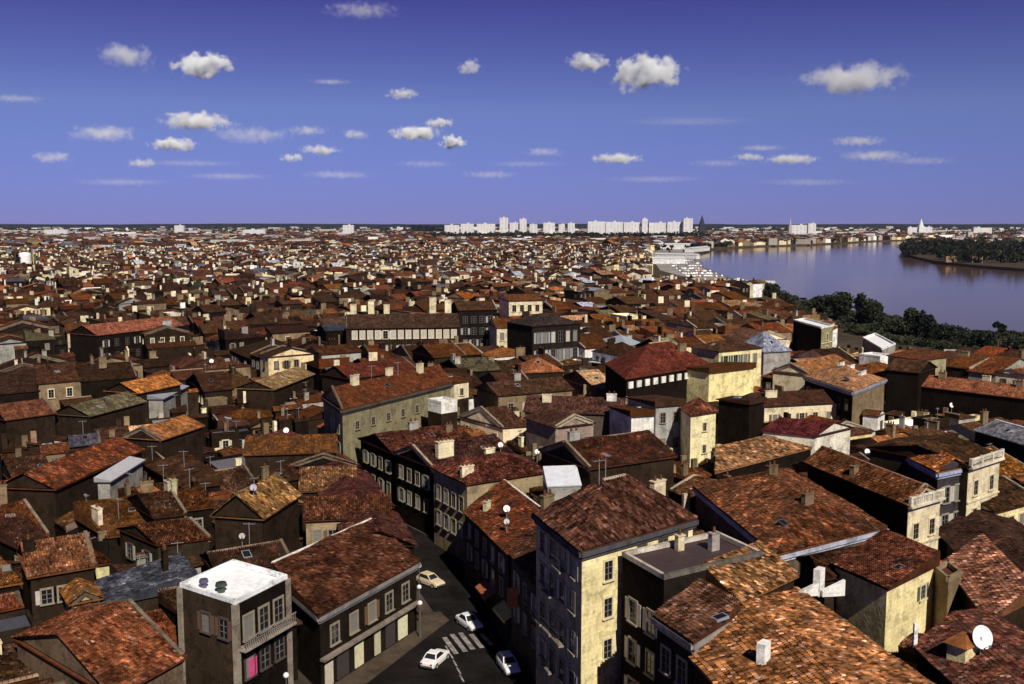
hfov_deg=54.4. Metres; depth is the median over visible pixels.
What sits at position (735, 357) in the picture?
window
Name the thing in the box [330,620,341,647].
window
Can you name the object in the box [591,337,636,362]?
house
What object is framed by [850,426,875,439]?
house
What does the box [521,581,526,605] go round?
window
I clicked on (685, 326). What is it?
house
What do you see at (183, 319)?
house
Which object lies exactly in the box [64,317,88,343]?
house
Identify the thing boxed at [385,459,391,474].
window
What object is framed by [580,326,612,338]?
house
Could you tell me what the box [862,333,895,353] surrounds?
house
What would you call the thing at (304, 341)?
house
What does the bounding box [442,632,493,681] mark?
road markings
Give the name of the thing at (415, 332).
window
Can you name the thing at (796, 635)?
house
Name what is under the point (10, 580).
house
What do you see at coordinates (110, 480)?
lean to
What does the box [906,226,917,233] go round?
apartment block
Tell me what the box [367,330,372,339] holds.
window
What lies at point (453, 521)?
window
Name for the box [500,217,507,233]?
apartment block
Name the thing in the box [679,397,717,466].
house
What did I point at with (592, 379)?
house
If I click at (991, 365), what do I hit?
house
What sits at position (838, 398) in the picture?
window
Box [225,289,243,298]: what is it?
house
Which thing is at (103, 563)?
house
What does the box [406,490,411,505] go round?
window
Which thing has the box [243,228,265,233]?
apartment block
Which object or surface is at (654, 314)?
house
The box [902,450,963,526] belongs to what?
house
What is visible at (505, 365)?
house
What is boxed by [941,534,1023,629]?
house
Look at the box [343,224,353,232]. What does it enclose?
apartment block
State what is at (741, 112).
sky
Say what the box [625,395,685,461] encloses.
house
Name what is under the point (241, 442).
window
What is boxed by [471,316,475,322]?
window
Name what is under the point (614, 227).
apartment block
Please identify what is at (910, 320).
tree
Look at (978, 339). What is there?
bush
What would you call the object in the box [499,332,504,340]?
window
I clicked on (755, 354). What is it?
window
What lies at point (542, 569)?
window
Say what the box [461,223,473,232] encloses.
apartment block
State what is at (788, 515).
house
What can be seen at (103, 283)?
house
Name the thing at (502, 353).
house
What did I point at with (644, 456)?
house
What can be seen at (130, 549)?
window
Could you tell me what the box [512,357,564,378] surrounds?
house
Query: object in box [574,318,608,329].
house
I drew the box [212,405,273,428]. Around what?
house
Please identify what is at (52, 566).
house
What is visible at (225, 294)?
house
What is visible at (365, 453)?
window
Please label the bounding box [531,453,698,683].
corner building
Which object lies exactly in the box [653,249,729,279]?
quay
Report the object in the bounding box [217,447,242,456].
house
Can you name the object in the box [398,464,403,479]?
window
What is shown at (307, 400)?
house
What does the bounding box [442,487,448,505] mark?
window
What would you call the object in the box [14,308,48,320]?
house
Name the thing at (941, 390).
house
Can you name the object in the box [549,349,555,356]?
window
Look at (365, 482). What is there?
house
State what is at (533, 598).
window
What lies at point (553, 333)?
window
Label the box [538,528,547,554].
window
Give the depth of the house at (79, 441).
167.34 m
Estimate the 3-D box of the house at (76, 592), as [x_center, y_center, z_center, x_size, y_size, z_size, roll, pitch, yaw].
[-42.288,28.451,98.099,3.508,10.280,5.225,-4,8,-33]
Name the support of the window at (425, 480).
in the house at (414, 489)
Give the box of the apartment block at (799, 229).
[791,224,806,233]
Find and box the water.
[695,241,1023,331]
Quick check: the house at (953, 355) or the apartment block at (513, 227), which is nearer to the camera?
the house at (953, 355)
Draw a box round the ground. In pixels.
[294,238,1023,683]
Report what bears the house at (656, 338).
on the ground
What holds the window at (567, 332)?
in the mansion
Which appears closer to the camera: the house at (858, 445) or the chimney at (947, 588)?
the chimney at (947, 588)
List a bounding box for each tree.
[761,282,780,297]
[806,295,827,314]
[820,291,853,318]
[853,292,866,321]
[860,298,885,322]
[897,307,920,334]
[918,310,937,335]
[992,321,1006,346]
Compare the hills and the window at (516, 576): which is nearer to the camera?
the window at (516, 576)
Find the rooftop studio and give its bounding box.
[543,465,581,500]
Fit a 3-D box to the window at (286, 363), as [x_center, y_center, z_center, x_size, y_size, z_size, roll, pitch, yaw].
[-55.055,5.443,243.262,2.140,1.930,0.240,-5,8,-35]
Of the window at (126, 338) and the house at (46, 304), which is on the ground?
the house at (46, 304)
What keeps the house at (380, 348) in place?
on the ground
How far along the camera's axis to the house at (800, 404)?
184.12 m
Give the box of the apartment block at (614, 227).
[606,221,622,233]
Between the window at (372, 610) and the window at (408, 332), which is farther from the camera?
the window at (408, 332)
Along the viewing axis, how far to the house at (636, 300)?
412.85 m
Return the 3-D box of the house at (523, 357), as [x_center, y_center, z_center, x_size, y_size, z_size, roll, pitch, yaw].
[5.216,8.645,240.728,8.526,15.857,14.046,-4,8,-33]
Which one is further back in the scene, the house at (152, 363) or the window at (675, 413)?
the house at (152, 363)
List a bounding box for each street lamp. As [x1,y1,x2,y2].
[283,672,288,683]
[417,585,420,621]
[418,600,421,637]
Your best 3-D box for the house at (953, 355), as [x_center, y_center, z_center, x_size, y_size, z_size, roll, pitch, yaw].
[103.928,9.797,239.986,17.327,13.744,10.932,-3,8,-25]
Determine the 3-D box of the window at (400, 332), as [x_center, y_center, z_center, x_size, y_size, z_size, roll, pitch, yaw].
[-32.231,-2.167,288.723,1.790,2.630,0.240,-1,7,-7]
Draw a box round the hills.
[0,224,1023,226]
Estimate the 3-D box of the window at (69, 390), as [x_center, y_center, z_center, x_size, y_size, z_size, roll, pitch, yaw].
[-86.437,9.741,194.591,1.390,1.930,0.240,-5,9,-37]
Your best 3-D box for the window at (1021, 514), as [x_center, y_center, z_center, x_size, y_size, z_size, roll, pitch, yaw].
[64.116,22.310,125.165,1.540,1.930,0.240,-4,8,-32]
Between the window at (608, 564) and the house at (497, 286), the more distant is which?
the house at (497, 286)
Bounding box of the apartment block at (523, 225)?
[520,218,526,232]
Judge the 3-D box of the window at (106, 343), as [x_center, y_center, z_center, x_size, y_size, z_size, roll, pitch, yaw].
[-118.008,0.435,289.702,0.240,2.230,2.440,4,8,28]
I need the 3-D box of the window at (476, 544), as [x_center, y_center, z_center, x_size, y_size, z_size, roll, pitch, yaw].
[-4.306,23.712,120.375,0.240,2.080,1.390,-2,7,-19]
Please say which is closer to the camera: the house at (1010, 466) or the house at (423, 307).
the house at (1010, 466)
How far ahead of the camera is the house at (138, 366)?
232.93 m
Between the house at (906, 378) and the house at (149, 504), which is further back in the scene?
the house at (906, 378)
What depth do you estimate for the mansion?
268.93 m
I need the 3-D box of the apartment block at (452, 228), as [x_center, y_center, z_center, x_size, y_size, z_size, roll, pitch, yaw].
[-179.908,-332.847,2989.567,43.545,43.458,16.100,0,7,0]
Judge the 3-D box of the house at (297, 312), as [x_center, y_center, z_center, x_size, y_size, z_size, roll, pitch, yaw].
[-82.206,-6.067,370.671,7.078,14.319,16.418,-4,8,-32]
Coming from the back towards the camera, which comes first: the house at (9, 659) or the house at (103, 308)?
the house at (103, 308)
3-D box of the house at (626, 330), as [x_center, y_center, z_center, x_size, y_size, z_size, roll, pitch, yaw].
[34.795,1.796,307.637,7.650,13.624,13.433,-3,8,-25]
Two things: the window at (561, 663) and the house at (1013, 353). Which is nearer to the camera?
the window at (561, 663)
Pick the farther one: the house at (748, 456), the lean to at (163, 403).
the lean to at (163, 403)
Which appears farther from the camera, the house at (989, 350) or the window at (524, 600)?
the house at (989, 350)
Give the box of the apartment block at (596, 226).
[587,220,604,233]
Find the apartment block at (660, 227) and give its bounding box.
[648,221,665,234]
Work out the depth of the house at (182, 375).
224.42 m
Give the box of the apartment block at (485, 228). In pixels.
[477,223,494,232]
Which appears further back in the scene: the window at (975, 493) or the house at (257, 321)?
the house at (257, 321)
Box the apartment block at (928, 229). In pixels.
[925,226,931,232]
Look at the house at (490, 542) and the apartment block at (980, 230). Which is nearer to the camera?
the house at (490, 542)
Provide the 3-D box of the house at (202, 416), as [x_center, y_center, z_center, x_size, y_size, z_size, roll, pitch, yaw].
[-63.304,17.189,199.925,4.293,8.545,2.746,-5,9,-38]
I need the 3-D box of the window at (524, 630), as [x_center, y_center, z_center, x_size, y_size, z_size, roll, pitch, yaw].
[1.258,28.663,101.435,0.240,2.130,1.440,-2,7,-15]
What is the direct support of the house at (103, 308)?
on the ground
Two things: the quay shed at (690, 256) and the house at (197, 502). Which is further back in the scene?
the quay shed at (690, 256)
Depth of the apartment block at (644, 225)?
2672.10 m
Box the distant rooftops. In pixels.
[0,230,1023,683]
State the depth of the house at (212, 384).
211.80 m
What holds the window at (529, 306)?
in the house at (513, 304)
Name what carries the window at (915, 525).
in the house at (905, 506)
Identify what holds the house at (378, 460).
on the ground
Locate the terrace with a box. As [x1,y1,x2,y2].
[345,295,459,350]
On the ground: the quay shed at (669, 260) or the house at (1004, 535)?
the house at (1004, 535)
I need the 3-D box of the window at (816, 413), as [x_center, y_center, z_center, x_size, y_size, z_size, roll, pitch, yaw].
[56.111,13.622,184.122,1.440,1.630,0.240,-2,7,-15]
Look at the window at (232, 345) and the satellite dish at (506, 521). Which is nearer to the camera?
the satellite dish at (506, 521)
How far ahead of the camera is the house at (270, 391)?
202.23 m
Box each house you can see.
[0,312,50,333]
[0,334,25,363]
[0,358,45,371]
[0,369,39,403]
[0,397,57,453]
[0,481,49,536]
[0,515,48,563]
[0,556,22,594]
[0,590,23,613]
[0,609,32,642]
[0,639,24,670]
[0,666,38,683]
[1,349,76,365]
[1,455,47,480]
[2,295,28,307]
[2,436,144,537]
[5,278,24,287]
[5,326,47,334]
[8,304,40,317]
[11,598,187,683]
[12,567,21,579]
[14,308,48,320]
[14,345,27,357]
[16,530,97,621]
[23,323,55,354]
[33,358,81,410]
[38,296,57,314]
[39,442,70,461]
[48,313,79,332]
[52,494,87,536]
[55,391,146,436]
[57,300,94,314]
[59,395,93,407]
[59,577,104,611]
[62,312,90,317]
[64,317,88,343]
[66,290,93,301]
[67,420,100,449]
[68,315,183,362]
[73,497,146,574]
[75,349,136,398]
[78,527,107,557]
[84,346,142,377]
[91,537,112,579]
[92,276,111,291]
[94,300,118,314]
[94,425,129,441]
[95,543,197,612]
[103,290,127,302]
[103,374,182,418]
[105,310,130,318]
[112,552,145,572]
[116,292,141,309]
[116,516,212,572]
[118,473,138,497]
[121,414,204,462]
[126,477,187,523]
[131,293,165,309]
[136,349,169,371]
[137,464,178,490]
[141,319,189,358]
[142,446,164,480]
[144,339,196,358]
[145,450,223,492]
[145,609,178,645]
[154,310,189,330]
[158,577,188,628]
[168,468,216,550]
[169,395,186,416]
[171,368,204,388]
[171,541,204,573]
[176,346,211,368]
[185,364,233,412]
[186,310,206,332]
[186,356,250,378]
[187,388,199,414]
[190,405,208,446]
[191,299,225,316]
[199,317,238,342]
[199,523,289,572]
[200,482,233,500]
[203,447,218,458]
[204,396,226,431]
[204,454,244,469]
[206,456,254,490]
[208,289,230,299]
[209,406,238,429]
[209,419,238,448]
[210,294,241,307]
[210,471,302,550]
[211,488,238,550]
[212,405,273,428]
[213,414,249,428]
[215,281,237,290]
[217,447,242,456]
[218,325,266,349]
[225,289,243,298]
[225,363,251,395]
[229,339,284,361]
[231,477,303,531]
[232,421,252,449]
[234,366,315,413]
[236,283,256,293]
[238,345,267,364]
[242,434,337,476]
[244,315,277,327]
[248,409,272,433]
[250,336,279,376]
[252,460,300,499]
[258,337,314,376]
[262,429,360,469]
[265,324,310,340]
[271,403,302,416]
[272,405,305,424]
[272,518,420,683]
[274,294,303,309]
[274,312,302,325]
[277,408,292,431]
[284,306,305,316]
[285,332,327,348]
[292,407,308,434]
[292,616,302,679]
[296,381,318,398]
[296,389,322,408]
[298,465,356,530]
[299,314,322,327]
[303,408,323,433]
[303,493,391,545]
[304,350,349,391]
[307,338,361,361]
[310,277,338,287]
[312,295,338,304]
[316,323,345,343]
[317,461,394,507]
[318,316,344,323]
[319,281,347,291]
[320,356,415,405]
[321,361,452,468]
[331,288,354,303]
[337,508,417,554]
[347,275,373,283]
[358,418,463,510]
[359,339,389,357]
[362,289,394,300]
[374,300,401,313]
[386,270,413,277]
[392,340,423,359]
[392,434,515,536]
[395,280,415,288]
[411,342,467,366]
[413,298,441,312]
[427,361,482,388]
[428,396,457,430]
[430,444,542,560]
[440,352,502,378]
[446,289,474,300]
[446,372,470,413]
[448,338,483,357]
[451,300,497,345]
[458,406,525,442]
[462,479,539,630]
[463,424,488,437]
[469,389,476,409]
[475,371,574,416]
[479,362,528,382]
[482,347,514,359]
[488,283,518,290]
[488,318,518,347]
[488,355,522,371]
[498,294,543,317]
[505,283,534,293]
[506,430,530,454]
[508,525,535,681]
[509,345,564,369]
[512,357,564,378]
[513,408,519,416]
[523,391,627,435]
[523,406,595,448]
[529,485,543,504]
[538,427,677,497]
[539,270,562,279]
[542,298,571,311]
[559,359,580,374]
[563,369,604,396]
[564,287,593,299]
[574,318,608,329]
[577,293,605,304]
[578,333,606,359]
[580,286,609,299]
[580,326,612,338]
[581,313,613,322]
[589,278,612,286]
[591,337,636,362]
[598,305,636,316]
[603,333,639,346]
[604,340,710,402]
[605,290,649,307]
[605,317,633,327]
[607,405,654,434]
[610,313,645,319]
[610,327,638,335]
[621,526,762,683]
[625,313,665,326]
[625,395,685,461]
[634,331,678,347]
[635,303,674,314]
[638,310,673,324]
[640,325,684,337]
[641,293,668,302]
[650,577,740,683]
[665,317,696,327]
[667,331,705,351]
[668,472,731,513]
[669,298,704,310]
[673,310,699,319]
[674,461,690,471]
[675,312,718,333]
[676,460,711,482]
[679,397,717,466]
[682,290,715,300]
[683,329,712,336]
[685,306,722,319]
[685,362,756,401]
[688,566,935,683]
[689,340,763,386]
[690,327,724,342]
[692,461,888,587]
[694,298,723,310]
[698,448,715,479]
[700,286,719,293]
[702,540,799,605]
[706,312,748,325]
[706,401,718,443]
[711,289,751,299]
[714,295,749,307]
[714,435,812,479]
[716,395,766,444]
[717,321,740,333]
[720,327,790,347]
[723,277,749,297]
[723,310,758,316]
[724,302,757,311]
[740,319,792,341]
[743,387,838,422]
[745,331,792,374]
[746,308,776,319]
[747,277,762,297]
[753,314,798,323]
[760,300,796,312]
[760,417,853,454]
[761,367,776,388]
[771,310,819,320]
[771,354,849,390]
[790,347,858,364]
[791,447,869,471]
[792,318,832,350]
[795,546,856,611]
[802,359,886,425]
[804,415,873,430]
[804,445,945,548]
[830,528,939,658]
[849,421,908,454]
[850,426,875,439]
[855,361,887,394]
[859,352,888,363]
[861,400,886,436]
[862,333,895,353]
[866,435,1004,516]
[875,413,911,435]
[884,409,929,427]
[885,358,937,416]
[886,348,948,375]
[895,417,949,435]
[898,633,924,664]
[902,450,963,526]
[911,608,1023,683]
[913,408,949,428]
[920,370,1023,420]
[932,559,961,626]
[938,510,1023,573]
[939,408,1010,442]
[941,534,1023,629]
[944,411,976,424]
[945,350,989,361]
[946,349,988,378]
[966,348,1023,381]
[972,419,1023,462]
[975,346,1011,355]
[980,475,1023,524]
[985,443,1023,478]
[993,349,1018,357]
[994,367,1023,383]
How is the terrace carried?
on the ground
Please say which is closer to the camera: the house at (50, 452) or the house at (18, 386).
the house at (50, 452)
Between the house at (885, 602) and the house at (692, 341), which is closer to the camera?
the house at (885, 602)
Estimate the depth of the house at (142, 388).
196.57 m
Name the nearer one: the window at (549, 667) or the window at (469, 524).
the window at (549, 667)
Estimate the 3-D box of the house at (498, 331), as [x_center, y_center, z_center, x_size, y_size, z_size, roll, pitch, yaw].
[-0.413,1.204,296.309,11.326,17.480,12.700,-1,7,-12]
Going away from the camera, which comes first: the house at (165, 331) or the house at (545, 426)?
the house at (545, 426)
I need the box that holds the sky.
[0,0,1023,224]
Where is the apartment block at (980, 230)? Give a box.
[971,227,991,233]
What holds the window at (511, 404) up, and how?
in the house at (514, 392)
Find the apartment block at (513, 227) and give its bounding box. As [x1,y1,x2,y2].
[510,222,517,232]
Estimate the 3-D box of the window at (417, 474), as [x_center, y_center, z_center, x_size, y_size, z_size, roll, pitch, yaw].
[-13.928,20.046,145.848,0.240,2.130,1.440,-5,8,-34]
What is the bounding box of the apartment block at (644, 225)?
[641,218,647,233]
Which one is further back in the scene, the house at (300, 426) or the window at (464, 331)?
the window at (464, 331)
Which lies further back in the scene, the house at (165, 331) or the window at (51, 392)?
the house at (165, 331)
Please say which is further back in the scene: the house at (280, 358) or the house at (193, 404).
the house at (280, 358)
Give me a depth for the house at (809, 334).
278.98 m
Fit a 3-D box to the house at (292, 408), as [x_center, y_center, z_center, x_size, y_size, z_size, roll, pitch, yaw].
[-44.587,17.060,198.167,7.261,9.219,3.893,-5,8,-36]
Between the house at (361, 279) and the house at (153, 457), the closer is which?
the house at (153, 457)
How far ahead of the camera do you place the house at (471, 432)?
174.28 m
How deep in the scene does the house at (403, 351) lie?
269.11 m
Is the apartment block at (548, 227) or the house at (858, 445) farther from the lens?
the apartment block at (548, 227)
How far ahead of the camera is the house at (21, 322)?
313.44 m
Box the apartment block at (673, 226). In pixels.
[666,221,682,233]
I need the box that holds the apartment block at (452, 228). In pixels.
[445,224,458,233]
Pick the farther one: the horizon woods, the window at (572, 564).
the horizon woods
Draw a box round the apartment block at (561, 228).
[558,223,564,232]
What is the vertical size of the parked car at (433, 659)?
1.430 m
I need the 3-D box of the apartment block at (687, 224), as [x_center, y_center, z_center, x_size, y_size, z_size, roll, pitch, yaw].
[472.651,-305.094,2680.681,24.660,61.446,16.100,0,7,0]
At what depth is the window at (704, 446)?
159.35 m
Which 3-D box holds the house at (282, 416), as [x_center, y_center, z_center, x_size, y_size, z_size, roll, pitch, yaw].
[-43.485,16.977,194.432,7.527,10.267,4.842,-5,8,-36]
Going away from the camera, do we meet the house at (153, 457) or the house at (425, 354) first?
the house at (153, 457)
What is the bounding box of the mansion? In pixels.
[506,313,581,359]
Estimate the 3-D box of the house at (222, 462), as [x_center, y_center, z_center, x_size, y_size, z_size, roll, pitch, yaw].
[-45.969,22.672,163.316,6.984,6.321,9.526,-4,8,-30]
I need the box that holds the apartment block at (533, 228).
[530,223,536,232]
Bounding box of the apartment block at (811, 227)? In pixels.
[807,222,815,233]
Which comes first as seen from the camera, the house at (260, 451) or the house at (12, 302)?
the house at (260, 451)
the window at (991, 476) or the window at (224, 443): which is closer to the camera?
the window at (991, 476)
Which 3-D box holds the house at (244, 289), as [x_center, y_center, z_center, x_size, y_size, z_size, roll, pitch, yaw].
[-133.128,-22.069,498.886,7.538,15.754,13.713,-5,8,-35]
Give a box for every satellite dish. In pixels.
[239,533,244,545]
[250,484,256,497]
[503,505,509,517]
[504,519,509,532]
[973,625,992,654]
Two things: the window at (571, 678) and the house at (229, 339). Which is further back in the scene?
the house at (229, 339)
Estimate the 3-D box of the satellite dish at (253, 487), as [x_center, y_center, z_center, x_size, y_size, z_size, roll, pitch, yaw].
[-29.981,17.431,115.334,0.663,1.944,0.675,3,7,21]
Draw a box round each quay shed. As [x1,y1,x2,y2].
[653,256,685,263]
[655,253,699,258]
[658,243,690,248]
[685,246,709,251]
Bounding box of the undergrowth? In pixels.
[778,294,1023,348]
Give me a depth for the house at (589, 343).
272.99 m
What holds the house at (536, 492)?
on the ground
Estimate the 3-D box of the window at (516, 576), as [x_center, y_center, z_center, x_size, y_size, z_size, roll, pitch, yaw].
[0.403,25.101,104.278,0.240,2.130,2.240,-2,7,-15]
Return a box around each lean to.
[94,456,145,499]
[147,385,188,417]
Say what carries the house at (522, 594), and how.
on the ground
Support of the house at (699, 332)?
on the ground
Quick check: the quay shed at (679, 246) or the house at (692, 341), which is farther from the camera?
the quay shed at (679, 246)
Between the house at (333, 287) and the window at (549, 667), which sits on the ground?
the house at (333, 287)
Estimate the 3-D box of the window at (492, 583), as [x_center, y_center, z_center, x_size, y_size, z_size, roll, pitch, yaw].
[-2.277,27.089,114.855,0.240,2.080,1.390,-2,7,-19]
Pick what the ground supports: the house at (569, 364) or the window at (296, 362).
the house at (569, 364)
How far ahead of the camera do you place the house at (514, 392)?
194.22 m
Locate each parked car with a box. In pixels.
[416,570,444,588]
[420,648,449,668]
[455,611,483,631]
[496,650,520,675]
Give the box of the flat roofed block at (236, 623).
[176,559,296,683]
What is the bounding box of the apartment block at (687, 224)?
[682,217,692,232]
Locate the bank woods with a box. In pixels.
[897,237,1023,262]
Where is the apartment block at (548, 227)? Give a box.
[543,222,554,233]
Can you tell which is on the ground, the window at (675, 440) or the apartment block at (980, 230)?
the apartment block at (980, 230)
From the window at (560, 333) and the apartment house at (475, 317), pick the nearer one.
the window at (560, 333)
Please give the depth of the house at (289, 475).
138.15 m
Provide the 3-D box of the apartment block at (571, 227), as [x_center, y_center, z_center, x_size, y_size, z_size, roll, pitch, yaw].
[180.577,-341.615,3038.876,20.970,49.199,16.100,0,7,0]
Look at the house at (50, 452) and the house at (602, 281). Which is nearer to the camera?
the house at (50, 452)
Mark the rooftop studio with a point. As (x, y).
(562, 481)
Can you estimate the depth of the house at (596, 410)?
174.02 m
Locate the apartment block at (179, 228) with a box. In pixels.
[174,224,184,232]
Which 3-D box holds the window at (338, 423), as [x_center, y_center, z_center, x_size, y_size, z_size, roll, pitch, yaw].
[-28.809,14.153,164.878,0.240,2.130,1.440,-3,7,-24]
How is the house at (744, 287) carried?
on the ground
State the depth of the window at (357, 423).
165.64 m
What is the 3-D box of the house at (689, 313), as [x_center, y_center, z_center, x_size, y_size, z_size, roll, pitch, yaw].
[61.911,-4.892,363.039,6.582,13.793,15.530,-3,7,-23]
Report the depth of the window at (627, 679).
85.32 m
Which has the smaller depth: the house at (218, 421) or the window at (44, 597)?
the window at (44, 597)
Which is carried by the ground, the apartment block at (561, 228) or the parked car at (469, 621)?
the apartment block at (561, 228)
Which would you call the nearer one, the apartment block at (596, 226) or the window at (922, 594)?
the window at (922, 594)
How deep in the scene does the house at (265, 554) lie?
107.59 m
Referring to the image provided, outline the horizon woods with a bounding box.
[0,225,1023,297]
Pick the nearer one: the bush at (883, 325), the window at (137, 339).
the window at (137, 339)
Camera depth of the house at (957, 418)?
186.03 m
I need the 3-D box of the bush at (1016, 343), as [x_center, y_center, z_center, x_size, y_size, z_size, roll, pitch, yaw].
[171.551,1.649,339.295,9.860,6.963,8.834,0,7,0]
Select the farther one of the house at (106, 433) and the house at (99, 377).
the house at (99, 377)
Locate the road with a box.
[366,526,535,683]
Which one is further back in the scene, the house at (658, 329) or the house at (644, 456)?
the house at (658, 329)
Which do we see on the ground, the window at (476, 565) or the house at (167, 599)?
the house at (167, 599)
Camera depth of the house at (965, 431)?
172.42 m
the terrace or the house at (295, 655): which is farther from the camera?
the terrace
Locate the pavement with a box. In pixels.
[334,523,526,683]
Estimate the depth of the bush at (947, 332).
376.19 m
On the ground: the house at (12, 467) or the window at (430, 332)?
the house at (12, 467)
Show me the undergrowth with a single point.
(849, 323)
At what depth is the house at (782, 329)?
309.98 m
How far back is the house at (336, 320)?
340.90 m
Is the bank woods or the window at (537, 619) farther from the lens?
the bank woods
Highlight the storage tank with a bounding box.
[19,252,30,263]
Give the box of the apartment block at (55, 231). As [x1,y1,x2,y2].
[44,228,69,233]
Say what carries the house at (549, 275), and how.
on the ground
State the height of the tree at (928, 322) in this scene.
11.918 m
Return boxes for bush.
[776,290,793,302]
[875,319,908,332]
[928,323,969,339]
[962,330,997,347]
[1002,336,1023,349]
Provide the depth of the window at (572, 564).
85.24 m
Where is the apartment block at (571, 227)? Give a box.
[568,222,574,233]
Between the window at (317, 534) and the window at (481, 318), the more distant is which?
the window at (481, 318)
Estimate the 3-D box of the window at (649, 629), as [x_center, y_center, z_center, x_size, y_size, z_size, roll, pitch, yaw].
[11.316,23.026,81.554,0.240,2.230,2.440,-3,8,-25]
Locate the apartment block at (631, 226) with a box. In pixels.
[623,221,640,233]
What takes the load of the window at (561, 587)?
in the corner building
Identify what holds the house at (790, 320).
on the ground
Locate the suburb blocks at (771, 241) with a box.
[0,226,1023,247]
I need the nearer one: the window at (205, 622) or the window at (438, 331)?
the window at (205, 622)
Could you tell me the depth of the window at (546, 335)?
266.25 m
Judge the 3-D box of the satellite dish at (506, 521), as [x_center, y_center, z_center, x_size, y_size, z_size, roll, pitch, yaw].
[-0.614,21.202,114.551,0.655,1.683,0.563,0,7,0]
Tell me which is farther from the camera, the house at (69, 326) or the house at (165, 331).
the house at (69, 326)
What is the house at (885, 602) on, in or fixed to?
on the ground
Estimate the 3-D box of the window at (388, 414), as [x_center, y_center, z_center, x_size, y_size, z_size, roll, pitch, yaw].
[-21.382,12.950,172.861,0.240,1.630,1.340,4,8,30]
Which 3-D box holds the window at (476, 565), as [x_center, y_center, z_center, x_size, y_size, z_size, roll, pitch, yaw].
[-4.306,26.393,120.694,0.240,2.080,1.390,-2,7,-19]
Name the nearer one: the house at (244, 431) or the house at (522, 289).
the house at (244, 431)
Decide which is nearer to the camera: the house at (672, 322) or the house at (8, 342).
the house at (8, 342)
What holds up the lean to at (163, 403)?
on the ground
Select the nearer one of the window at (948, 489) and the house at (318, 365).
the window at (948, 489)
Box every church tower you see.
[698,216,705,232]
[788,219,791,232]
[917,219,924,231]
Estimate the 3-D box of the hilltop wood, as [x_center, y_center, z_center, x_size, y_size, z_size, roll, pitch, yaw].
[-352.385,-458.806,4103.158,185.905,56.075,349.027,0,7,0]
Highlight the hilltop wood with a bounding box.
[403,224,444,231]
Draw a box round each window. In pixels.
[35,587,54,606]
[45,343,49,349]
[47,388,54,398]
[53,584,66,603]
[66,387,72,396]
[102,339,109,347]
[115,338,119,345]
[125,337,128,344]
[125,542,134,560]
[134,336,140,342]
[136,348,140,355]
[142,549,151,562]
[194,517,202,526]
[197,610,214,635]
[215,616,231,641]
[219,439,231,448]
[229,343,236,349]
[239,439,244,448]
[242,610,255,642]
[244,651,257,681]
[258,602,271,633]
[259,642,272,672]
[272,594,284,625]
[274,361,279,368]
[274,634,286,663]
[282,360,290,367]
[294,359,298,366]
[312,529,322,542]
[323,528,338,537]
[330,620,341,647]
[331,416,334,429]
[336,420,339,434]
[337,441,340,452]
[349,609,360,635]
[352,331,357,339]
[355,420,360,430]
[359,330,365,339]
[363,449,368,463]
[364,599,379,624]
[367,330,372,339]
[370,452,375,466]
[371,415,376,425]
[375,330,380,338]
[378,456,382,470]
[378,478,383,491]
[381,330,389,338]
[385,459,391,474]
[385,590,394,614]
[386,411,391,421]
[386,481,390,493]
[390,330,395,338]
[398,330,403,338]
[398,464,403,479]
[398,487,404,502]
[401,408,405,417]
[401,580,410,604]
[405,330,411,338]
[406,468,411,483]
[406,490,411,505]
[413,330,418,338]
[414,471,419,486]
[414,494,419,509]
[415,404,419,413]
[421,330,426,338]
[422,474,429,490]
[422,498,428,514]
[428,330,433,338]
[435,484,440,501]
[435,509,441,526]
[436,329,441,338]
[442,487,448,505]
[442,513,449,530]
[443,329,448,337]
[450,491,455,509]
[450,517,456,535]
[451,329,456,337]
[457,495,463,513]
[458,521,463,539]
[459,387,464,395]
[461,328,469,334]
[463,316,467,323]
[467,521,471,540]
[467,542,471,561]
[469,339,477,345]
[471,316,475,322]
[471,327,476,334]
[474,528,478,547]
[474,550,478,569]
[479,316,484,322]
[479,327,484,334]
[481,536,486,555]
[481,558,487,578]
[486,316,494,322]
[489,544,494,564]
[489,566,494,587]
[498,552,504,573]
[498,575,503,596]
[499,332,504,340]
[508,402,513,410]
[512,305,516,311]
[513,603,519,623]
[514,570,519,593]
[520,304,523,311]
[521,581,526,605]
[521,611,526,635]
[527,304,531,311]
[530,592,535,616]
[530,623,535,649]
[532,597,545,626]
[534,332,542,343]
[535,304,539,311]
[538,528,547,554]
[538,560,546,586]
[538,634,546,661]
[541,568,554,598]
[541,606,554,636]
[541,644,554,674]
[542,331,549,343]
[547,535,555,562]
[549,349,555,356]
[550,616,564,647]
[551,331,555,342]
[551,543,565,573]
[556,348,563,359]
[556,655,564,683]
[557,577,566,606]
[558,330,562,342]
[564,347,571,359]
[565,330,570,341]
[567,552,577,581]
[567,587,575,616]
[567,627,577,656]
[567,666,576,683]
[571,347,578,356]
[572,329,577,341]
[574,388,578,394]
[601,635,614,661]
[602,557,615,583]
[602,594,614,620]
[624,635,640,667]
[624,674,635,683]
[625,596,640,627]
[637,542,647,547]
[642,607,656,639]
[643,648,655,680]
[658,536,667,542]
[658,642,671,678]
[659,412,666,423]
[672,411,679,422]
[672,436,679,447]
[674,654,687,683]
[701,443,706,453]
[702,421,707,431]
[721,355,730,361]
[731,354,739,361]
[741,353,749,361]
[752,352,757,362]
[769,413,780,420]
[796,412,806,418]
[812,411,818,415]
[825,410,831,418]
[836,396,840,408]
[843,399,848,411]
[912,521,920,540]
[917,581,928,602]
[927,516,936,536]
[939,512,950,526]
[940,485,951,504]
[950,510,958,519]
[951,483,959,501]
[972,478,979,496]
[988,473,994,491]
[1018,511,1023,524]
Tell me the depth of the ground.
1045.16 m
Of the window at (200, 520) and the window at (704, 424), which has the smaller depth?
the window at (200, 520)

